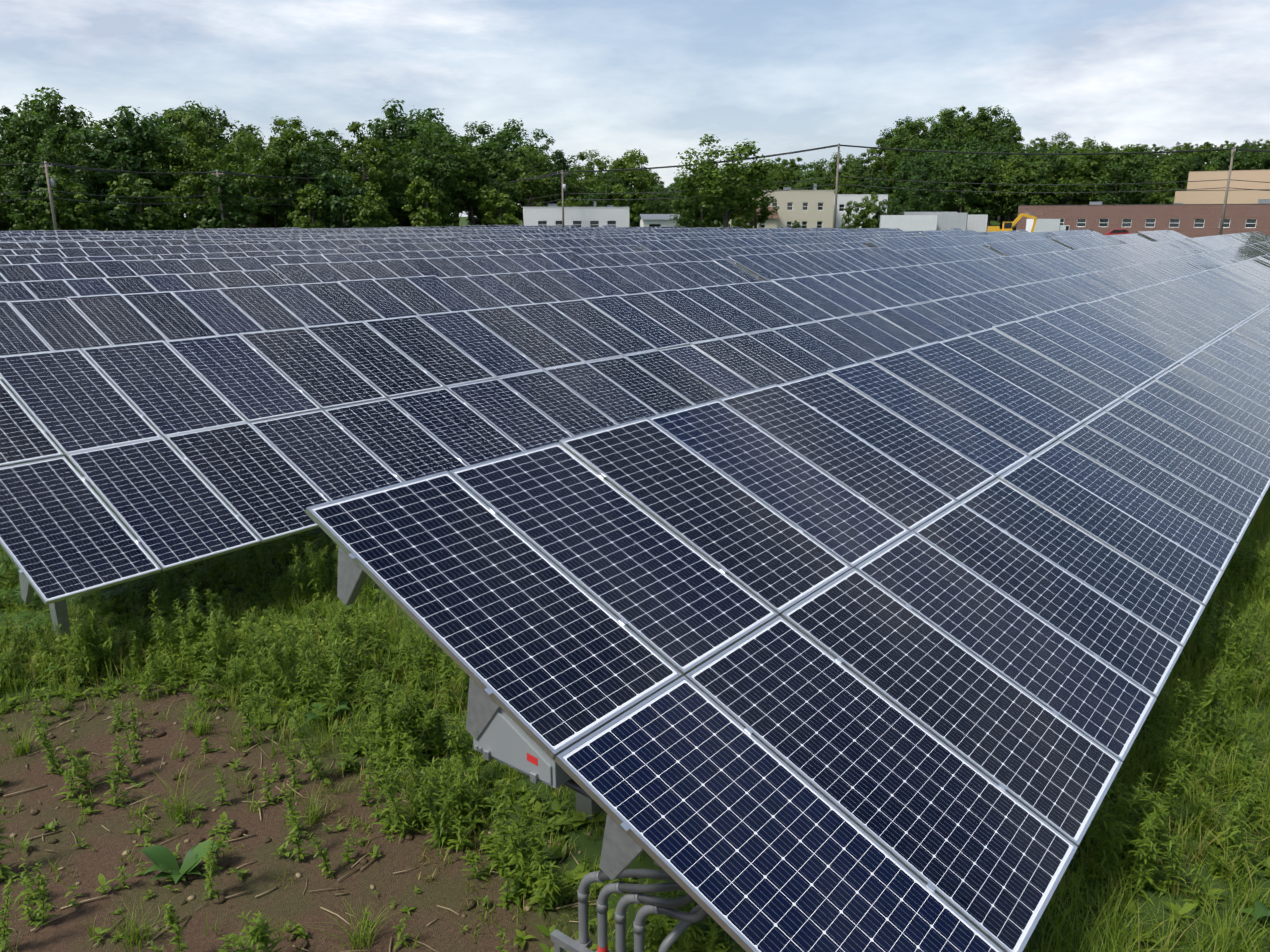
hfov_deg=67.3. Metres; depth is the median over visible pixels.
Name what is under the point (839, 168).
utility pole
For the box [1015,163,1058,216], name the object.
tree
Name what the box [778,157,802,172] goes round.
tree
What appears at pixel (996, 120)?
tree
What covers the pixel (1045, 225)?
box truck
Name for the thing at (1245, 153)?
tree
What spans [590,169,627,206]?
tree
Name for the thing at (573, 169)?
tree
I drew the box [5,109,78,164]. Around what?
tree
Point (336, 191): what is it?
tree
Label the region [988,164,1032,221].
tree
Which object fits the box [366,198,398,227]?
tree
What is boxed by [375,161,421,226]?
tree
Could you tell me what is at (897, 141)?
tree
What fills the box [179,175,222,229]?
tree
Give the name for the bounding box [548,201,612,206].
office roof units
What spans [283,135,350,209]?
tree
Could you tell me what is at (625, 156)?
tree
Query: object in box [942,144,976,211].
tree
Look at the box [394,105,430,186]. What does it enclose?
tree
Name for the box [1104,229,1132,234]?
parked car
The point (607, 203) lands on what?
tree
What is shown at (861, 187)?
tree
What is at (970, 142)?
tree
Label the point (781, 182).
tree
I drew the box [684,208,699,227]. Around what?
tree
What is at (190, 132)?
tree
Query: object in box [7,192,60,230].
tree
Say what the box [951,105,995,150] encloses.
tree
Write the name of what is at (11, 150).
tree
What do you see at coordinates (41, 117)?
tree
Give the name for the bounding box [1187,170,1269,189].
tan building
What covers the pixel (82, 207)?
tree
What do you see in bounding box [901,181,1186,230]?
hill terrain
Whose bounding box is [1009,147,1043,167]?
tree
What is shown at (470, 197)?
tree
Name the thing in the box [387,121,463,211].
tree
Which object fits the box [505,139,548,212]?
tree
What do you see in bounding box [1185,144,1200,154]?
tree
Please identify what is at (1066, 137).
tree
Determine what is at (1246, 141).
tree
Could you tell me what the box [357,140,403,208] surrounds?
tree
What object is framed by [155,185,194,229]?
tree
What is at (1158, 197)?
tree
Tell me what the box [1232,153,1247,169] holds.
tree
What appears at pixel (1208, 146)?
tree
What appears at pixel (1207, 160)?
tree
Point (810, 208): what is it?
cream building
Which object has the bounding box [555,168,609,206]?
tree
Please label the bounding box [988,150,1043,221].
tree
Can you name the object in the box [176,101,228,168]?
tree
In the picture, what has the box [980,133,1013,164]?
tree
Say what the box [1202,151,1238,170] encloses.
tree
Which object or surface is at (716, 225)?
tree
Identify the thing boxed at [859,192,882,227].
tree
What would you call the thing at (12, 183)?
tree
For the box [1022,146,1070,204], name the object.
tree
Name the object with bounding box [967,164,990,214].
tree
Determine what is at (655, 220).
metal shed
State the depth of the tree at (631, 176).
200.41 m
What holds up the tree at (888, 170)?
on the hill terrain at (993, 221)
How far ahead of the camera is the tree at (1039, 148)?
256.38 m
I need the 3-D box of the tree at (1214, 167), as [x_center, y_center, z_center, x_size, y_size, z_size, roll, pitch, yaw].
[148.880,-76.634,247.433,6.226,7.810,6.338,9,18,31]
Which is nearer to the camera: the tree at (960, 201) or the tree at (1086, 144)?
the tree at (960, 201)
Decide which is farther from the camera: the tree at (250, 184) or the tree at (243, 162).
the tree at (243, 162)
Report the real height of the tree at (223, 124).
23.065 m
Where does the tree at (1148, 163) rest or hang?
on the hill terrain at (993, 221)
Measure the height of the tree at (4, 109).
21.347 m
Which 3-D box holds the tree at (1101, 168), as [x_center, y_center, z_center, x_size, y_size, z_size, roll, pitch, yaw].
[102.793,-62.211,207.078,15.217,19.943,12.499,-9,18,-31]
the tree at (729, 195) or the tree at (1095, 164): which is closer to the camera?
the tree at (729, 195)
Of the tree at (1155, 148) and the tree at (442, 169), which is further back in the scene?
the tree at (1155, 148)
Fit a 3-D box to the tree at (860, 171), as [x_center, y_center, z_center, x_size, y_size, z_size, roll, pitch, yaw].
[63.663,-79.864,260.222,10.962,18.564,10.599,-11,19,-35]
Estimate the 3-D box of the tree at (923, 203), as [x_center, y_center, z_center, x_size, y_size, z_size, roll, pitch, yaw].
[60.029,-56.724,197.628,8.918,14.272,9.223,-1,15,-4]
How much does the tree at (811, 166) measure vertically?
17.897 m
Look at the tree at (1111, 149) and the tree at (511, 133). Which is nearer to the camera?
the tree at (511, 133)
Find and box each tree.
[0,93,43,132]
[0,105,39,229]
[0,127,37,212]
[0,157,32,230]
[0,174,32,230]
[2,87,99,219]
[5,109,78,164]
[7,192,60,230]
[18,164,69,226]
[24,113,111,154]
[26,128,99,218]
[26,173,98,230]
[51,128,116,198]
[53,186,105,230]
[69,106,167,227]
[70,160,120,229]
[85,114,160,168]
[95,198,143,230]
[105,173,174,230]
[118,110,172,136]
[120,123,192,229]
[125,142,181,222]
[132,106,223,214]
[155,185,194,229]
[159,108,221,187]
[166,142,236,213]
[171,107,228,157]
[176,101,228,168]
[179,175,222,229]
[186,127,235,186]
[195,167,257,228]
[207,106,265,225]
[208,130,285,227]
[225,130,292,205]
[227,201,248,227]
[232,144,257,216]
[252,212,277,227]
[253,125,315,226]
[253,190,293,227]
[254,174,292,227]
[268,116,314,201]
[282,150,334,218]
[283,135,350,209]
[287,184,334,228]
[296,206,309,228]
[308,127,351,173]
[308,171,368,227]
[327,168,361,227]
[331,137,394,214]
[338,121,393,219]
[348,190,392,227]
[353,141,403,210]
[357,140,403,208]
[361,100,443,226]
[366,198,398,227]
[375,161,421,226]
[377,184,407,226]
[385,108,463,204]
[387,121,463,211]
[388,115,474,207]
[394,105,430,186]
[402,175,444,226]
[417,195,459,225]
[420,183,460,224]
[437,163,473,225]
[449,144,497,224]
[452,121,507,181]
[465,188,508,224]
[466,141,517,216]
[476,119,551,223]
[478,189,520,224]
[485,173,520,222]
[493,149,523,218]
[497,145,559,218]
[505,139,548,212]
[518,168,557,206]
[527,136,569,206]
[548,155,583,193]
[552,177,584,206]
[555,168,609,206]
[557,196,581,206]
[570,150,612,187]
[575,194,597,206]
[584,179,610,206]
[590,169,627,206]
[606,149,652,194]
[608,148,660,223]
[611,183,641,226]
[620,186,643,222]
[634,195,650,226]
[641,184,674,213]
[649,172,668,208]
[659,186,675,213]
[666,188,693,213]
[669,160,729,227]
[669,176,680,193]
[669,180,683,213]
[672,209,687,223]
[674,133,779,226]
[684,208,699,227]
[704,207,722,226]
[728,204,748,228]
[739,176,779,228]
[742,216,753,228]
[756,168,789,189]
[768,162,790,189]
[775,157,799,187]
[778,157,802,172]
[791,220,801,227]
[792,158,841,191]
[792,168,832,189]
[794,162,818,184]
[807,175,825,184]
[812,151,857,188]
[831,173,860,193]
[834,185,851,193]
[839,201,866,228]
[841,153,865,171]
[844,160,861,178]
[851,181,868,193]
[853,148,884,185]
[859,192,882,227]
[862,168,889,199]
[864,137,902,197]
[872,197,903,218]
[877,114,924,147]
[884,125,915,159]
[887,193,901,213]
[888,135,944,198]
[890,144,937,211]
[892,121,920,153]
[894,205,904,214]
[899,117,933,143]
[901,138,942,158]
[903,166,945,211]
[904,165,923,211]
[909,128,956,167]
[915,178,938,211]
[923,140,994,212]
[925,108,969,132]
[926,110,977,162]
[926,157,960,211]
[929,107,972,140]
[932,128,954,141]
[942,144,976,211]
[942,160,983,214]
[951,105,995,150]
[956,135,999,164]
[958,156,993,214]
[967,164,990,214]
[968,105,1014,159]
[975,116,1003,138]
[976,165,1005,231]
[978,145,1011,225]
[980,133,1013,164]
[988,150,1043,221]
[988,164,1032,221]
[989,116,1004,131]
[991,151,1022,228]
[996,118,1021,144]
[1002,158,1050,216]
[1003,124,1024,160]
[1008,143,1031,161]
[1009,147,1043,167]
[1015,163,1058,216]
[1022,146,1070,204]
[1023,140,1049,158]
[1023,147,1045,164]
[1032,137,1048,150]
[1032,143,1075,166]
[1039,155,1094,204]
[1042,152,1079,198]
[1044,131,1078,152]
[1052,141,1075,152]
[1063,148,1104,203]
[1070,149,1119,204]
[1076,136,1097,161]
[1080,141,1142,201]
[1088,156,1149,204]
[1100,144,1120,155]
[1103,144,1155,204]
[1119,144,1155,200]
[1143,153,1160,164]
[1147,157,1155,171]
[1147,167,1179,203]
[1148,144,1158,162]
[1151,158,1175,193]
[1153,146,1170,159]
[1155,153,1170,164]
[1156,155,1191,194]
[1162,153,1175,165]
[1170,144,1186,162]
[1175,153,1197,188]
[1178,143,1193,155]
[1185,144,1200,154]
[1187,154,1204,170]
[1192,142,1215,169]
[1198,151,1211,168]
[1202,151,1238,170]
[1204,165,1218,170]
[1207,153,1230,168]
[1212,144,1224,158]
[1218,145,1232,169]
[1224,142,1240,150]
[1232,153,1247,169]
[1239,139,1251,148]
[1239,151,1252,168]
[1241,140,1259,152]
[1242,152,1269,169]
[1248,146,1263,157]
[1251,148,1269,169]
[1256,139,1264,149]
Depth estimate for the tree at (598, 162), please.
192.61 m
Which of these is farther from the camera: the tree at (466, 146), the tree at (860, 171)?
the tree at (860, 171)
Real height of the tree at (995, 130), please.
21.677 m
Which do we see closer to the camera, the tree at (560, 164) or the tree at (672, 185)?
the tree at (560, 164)
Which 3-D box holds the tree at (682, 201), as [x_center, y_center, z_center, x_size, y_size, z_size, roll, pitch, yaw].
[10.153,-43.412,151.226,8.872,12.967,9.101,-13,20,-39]
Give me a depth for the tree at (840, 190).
243.94 m
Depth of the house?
165.24 m
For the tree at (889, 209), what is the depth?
248.15 m
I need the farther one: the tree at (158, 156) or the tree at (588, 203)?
the tree at (588, 203)
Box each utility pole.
[40,161,57,229]
[211,170,224,227]
[557,170,567,225]
[833,143,841,227]
[1219,147,1235,234]
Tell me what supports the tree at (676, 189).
on the ground at (446, 887)
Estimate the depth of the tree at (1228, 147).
260.47 m
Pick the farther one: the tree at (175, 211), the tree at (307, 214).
the tree at (307, 214)
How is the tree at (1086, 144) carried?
on the hill terrain at (993, 221)
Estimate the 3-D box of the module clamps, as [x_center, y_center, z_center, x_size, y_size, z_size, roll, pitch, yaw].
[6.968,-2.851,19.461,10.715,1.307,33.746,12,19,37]
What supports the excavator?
on the ground at (446, 887)
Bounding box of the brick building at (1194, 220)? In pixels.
[1016,204,1269,238]
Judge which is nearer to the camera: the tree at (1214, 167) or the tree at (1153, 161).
the tree at (1214, 167)
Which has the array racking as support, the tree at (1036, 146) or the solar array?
the solar array
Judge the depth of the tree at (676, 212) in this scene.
236.56 m
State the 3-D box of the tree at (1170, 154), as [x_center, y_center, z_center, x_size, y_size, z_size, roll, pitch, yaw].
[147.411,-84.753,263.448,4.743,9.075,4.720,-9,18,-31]
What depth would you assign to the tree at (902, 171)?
214.03 m
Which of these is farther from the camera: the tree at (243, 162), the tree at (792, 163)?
the tree at (792, 163)
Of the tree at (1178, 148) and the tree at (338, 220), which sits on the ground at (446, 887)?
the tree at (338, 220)
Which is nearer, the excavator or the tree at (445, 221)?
the excavator
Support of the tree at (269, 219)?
on the ground at (446, 887)
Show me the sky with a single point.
(608, 77)
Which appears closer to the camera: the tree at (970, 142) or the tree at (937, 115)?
the tree at (970, 142)
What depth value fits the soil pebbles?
6.36 m
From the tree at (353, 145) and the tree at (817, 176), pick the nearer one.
the tree at (353, 145)
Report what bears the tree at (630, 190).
on the ground at (446, 887)
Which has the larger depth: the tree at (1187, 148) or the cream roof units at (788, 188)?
the tree at (1187, 148)
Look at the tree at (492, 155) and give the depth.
168.53 m
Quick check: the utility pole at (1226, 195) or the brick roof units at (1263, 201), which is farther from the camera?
the brick roof units at (1263, 201)
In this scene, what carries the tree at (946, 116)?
on the hill terrain at (993, 221)
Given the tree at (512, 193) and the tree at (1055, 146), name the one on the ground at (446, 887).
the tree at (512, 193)
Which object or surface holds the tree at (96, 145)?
on the ground at (446, 887)
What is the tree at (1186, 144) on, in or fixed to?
on the hill terrain at (993, 221)
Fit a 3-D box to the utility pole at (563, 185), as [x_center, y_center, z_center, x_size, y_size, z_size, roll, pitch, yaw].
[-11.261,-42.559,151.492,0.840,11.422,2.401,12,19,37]
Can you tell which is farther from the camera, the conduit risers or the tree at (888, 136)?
the tree at (888, 136)
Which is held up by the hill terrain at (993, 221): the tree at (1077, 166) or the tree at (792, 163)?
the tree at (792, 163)
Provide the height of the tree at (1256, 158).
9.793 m
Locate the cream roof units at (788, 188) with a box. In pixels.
[783,184,816,189]
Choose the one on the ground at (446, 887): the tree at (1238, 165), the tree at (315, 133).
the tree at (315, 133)
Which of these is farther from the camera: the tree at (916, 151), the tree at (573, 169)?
the tree at (916, 151)
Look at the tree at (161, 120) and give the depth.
151.34 m
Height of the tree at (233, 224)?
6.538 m
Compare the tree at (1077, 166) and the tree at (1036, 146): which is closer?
the tree at (1077, 166)
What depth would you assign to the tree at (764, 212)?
151.99 m
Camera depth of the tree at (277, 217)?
146.04 m
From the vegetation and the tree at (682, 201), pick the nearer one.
the vegetation
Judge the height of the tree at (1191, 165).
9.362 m
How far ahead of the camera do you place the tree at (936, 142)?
252.92 m
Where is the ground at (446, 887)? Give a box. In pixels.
[0,217,1269,951]
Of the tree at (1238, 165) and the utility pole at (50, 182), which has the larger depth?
the tree at (1238, 165)
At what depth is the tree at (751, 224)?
161.29 m
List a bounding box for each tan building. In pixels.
[1174,189,1269,203]
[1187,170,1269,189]
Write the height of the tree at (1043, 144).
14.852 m
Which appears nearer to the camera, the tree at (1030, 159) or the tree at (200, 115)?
the tree at (200, 115)
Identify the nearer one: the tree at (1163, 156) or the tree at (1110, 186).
the tree at (1110, 186)
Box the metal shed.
[638,214,679,226]
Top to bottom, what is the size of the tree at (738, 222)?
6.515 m
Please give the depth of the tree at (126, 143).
133.19 m
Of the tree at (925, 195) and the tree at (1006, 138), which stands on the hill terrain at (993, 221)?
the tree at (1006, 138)
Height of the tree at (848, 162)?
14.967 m
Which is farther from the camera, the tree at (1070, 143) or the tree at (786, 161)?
the tree at (786, 161)
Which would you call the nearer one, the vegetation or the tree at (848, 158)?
the vegetation
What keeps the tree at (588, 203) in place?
on the ground at (446, 887)
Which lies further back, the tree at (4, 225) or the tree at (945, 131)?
the tree at (945, 131)
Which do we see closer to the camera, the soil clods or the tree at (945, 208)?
the soil clods
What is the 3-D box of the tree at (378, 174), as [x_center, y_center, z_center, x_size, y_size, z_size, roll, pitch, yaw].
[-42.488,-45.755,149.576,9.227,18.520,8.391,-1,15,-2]
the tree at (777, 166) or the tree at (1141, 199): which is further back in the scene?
the tree at (777, 166)
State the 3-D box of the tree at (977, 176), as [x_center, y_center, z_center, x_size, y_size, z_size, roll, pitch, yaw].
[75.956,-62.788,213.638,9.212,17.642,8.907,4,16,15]
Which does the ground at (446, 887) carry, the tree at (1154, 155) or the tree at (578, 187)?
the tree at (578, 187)
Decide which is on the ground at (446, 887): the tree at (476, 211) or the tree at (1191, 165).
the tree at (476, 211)
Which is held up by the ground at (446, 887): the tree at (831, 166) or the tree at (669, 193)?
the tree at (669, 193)
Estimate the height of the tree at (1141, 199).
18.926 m
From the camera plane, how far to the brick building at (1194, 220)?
171.58 m
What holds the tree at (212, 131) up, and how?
on the ground at (446, 887)
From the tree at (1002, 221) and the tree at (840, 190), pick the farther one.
the tree at (840, 190)
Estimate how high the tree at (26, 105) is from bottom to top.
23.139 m
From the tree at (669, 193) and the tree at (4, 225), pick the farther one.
the tree at (669, 193)
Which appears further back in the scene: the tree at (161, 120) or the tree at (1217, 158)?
the tree at (1217, 158)
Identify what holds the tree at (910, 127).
on the hill terrain at (993, 221)
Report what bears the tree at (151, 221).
on the ground at (446, 887)
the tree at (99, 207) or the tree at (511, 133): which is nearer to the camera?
the tree at (99, 207)
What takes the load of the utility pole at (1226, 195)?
on the ground at (446, 887)
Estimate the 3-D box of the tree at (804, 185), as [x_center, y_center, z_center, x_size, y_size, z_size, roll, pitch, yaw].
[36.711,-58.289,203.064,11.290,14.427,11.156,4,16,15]
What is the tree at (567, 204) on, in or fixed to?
on the ground at (446, 887)
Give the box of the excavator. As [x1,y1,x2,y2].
[987,212,1036,231]
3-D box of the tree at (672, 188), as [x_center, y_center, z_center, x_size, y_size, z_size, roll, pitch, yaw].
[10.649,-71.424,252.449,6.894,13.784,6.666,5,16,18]
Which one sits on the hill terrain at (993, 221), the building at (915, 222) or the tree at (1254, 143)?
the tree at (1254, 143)
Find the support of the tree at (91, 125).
on the ground at (446, 887)
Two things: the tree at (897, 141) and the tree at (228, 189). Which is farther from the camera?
the tree at (897, 141)
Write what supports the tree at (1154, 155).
on the hill terrain at (993, 221)
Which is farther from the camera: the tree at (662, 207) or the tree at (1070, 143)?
the tree at (1070, 143)
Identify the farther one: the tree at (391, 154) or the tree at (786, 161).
the tree at (786, 161)
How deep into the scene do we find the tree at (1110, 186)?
199.01 m
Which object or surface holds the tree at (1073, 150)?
on the ground at (446, 887)
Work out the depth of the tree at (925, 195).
218.42 m
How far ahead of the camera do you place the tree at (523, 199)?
175.51 m
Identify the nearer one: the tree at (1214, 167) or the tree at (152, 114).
the tree at (152, 114)
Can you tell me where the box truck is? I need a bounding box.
[1026,219,1069,231]
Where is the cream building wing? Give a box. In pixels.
[833,194,887,228]
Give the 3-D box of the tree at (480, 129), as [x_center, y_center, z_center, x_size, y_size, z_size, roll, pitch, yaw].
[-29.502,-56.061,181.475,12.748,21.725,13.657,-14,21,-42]
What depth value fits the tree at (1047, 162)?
216.67 m
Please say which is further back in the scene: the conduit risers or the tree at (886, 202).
the tree at (886, 202)
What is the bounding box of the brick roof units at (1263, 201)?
[1089,199,1269,204]
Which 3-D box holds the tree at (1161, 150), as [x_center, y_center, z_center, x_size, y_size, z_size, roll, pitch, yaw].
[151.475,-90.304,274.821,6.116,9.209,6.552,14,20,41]
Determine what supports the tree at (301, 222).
on the ground at (446, 887)
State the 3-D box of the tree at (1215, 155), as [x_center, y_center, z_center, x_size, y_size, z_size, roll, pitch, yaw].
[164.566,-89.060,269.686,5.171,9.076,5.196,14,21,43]
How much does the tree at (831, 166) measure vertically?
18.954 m
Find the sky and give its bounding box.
[0,0,1269,216]
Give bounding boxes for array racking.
[5,230,1156,823]
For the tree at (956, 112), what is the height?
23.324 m
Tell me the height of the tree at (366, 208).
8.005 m
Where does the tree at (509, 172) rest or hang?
on the ground at (446, 887)
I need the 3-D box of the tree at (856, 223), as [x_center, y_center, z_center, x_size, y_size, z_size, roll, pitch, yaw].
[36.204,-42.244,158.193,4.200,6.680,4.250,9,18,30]
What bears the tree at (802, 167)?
on the hill terrain at (993, 221)
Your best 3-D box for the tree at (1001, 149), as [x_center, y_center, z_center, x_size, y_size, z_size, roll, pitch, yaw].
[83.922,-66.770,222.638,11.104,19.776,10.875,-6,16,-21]
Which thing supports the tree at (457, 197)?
on the ground at (446, 887)
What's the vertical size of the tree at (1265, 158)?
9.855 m
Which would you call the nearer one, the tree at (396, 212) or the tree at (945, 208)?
the tree at (396, 212)
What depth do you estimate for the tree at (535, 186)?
163.97 m
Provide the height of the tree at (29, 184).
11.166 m
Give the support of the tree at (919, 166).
on the hill terrain at (993, 221)
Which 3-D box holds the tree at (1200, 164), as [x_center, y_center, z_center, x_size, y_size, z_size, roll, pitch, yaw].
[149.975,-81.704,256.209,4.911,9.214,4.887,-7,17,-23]
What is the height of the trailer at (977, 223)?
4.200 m
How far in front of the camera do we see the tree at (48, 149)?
128.09 m
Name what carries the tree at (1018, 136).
on the hill terrain at (993, 221)
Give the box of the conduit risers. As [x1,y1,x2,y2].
[550,779,708,951]
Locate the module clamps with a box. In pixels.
[0,264,1266,891]
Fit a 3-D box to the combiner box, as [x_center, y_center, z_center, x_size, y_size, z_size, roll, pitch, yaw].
[-0.428,1.169,4.757,0.560,0.397,0.580,12,19,37]
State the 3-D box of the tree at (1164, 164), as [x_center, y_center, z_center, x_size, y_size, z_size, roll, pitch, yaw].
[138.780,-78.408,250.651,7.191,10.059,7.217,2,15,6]
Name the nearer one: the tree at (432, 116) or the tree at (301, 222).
the tree at (301, 222)
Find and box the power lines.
[0,144,1269,205]
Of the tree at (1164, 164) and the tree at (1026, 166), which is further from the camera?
the tree at (1164, 164)
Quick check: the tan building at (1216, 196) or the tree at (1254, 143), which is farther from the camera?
the tree at (1254, 143)
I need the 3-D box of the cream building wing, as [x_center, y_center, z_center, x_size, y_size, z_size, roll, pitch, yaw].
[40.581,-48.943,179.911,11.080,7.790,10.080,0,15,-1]
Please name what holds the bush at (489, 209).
on the ground at (446, 887)
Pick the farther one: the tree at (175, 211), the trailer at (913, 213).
the trailer at (913, 213)
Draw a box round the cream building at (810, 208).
[752,190,834,228]
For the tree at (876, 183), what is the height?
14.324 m
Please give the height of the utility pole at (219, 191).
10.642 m
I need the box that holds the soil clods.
[3,704,525,951]
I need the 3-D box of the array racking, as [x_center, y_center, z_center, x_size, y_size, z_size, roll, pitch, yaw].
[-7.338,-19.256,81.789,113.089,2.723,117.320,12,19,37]
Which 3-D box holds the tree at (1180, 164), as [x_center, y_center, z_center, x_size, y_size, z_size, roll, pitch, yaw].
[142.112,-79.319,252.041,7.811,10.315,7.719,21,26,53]
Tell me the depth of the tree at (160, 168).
141.65 m
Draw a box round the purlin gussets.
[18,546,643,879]
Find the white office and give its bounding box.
[523,207,628,226]
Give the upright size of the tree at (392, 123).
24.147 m
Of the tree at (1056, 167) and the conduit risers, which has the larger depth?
the tree at (1056, 167)
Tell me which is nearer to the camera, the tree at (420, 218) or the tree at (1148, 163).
the tree at (420, 218)
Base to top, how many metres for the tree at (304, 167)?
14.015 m
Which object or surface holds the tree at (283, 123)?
on the ground at (446, 887)
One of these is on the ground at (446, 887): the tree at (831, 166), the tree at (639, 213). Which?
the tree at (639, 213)
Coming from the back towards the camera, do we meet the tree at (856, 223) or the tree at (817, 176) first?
the tree at (817, 176)
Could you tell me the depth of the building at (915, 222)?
156.45 m
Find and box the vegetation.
[0,487,1269,951]
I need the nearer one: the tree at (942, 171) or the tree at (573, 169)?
the tree at (573, 169)
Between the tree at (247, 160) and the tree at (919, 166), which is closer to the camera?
the tree at (247, 160)
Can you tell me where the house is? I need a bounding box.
[729,207,778,227]
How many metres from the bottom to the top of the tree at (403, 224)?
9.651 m
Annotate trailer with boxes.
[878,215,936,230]
[904,212,956,214]
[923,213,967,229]
[967,215,987,231]
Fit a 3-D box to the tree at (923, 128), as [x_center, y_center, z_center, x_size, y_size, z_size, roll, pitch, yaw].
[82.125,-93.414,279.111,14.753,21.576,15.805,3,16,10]
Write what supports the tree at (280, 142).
on the ground at (446, 887)
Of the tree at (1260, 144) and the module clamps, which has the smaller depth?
the module clamps
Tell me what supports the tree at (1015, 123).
on the hill terrain at (993, 221)
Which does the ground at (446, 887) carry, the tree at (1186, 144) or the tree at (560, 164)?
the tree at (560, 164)
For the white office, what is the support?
on the ground at (446, 887)
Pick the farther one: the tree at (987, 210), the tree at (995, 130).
the tree at (995, 130)
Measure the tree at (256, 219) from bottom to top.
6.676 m
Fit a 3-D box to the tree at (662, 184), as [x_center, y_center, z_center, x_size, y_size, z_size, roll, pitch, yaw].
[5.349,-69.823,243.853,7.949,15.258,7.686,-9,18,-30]
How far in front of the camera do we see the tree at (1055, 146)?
234.60 m
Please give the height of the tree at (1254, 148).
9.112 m
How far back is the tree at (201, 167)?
136.72 m
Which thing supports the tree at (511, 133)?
on the ground at (446, 887)
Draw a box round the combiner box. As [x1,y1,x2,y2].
[473,708,570,788]
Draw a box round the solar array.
[0,225,1269,951]
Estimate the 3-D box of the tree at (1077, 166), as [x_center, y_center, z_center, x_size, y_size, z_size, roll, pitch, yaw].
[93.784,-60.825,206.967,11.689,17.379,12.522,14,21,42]
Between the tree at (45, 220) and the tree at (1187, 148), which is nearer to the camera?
the tree at (45, 220)
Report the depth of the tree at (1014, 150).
258.20 m
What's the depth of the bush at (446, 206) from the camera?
152.37 m
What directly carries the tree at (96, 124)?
on the ground at (446, 887)
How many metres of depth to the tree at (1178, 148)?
273.20 m
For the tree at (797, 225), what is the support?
on the ground at (446, 887)
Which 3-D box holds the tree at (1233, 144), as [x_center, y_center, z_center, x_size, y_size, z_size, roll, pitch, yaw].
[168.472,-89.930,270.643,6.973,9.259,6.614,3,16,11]
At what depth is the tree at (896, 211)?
159.90 m
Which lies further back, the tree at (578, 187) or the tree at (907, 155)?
the tree at (907, 155)
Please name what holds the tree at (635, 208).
on the ground at (446, 887)
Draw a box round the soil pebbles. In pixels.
[10,677,591,932]
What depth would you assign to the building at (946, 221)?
158.21 m
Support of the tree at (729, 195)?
on the ground at (446, 887)
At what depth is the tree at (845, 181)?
247.21 m

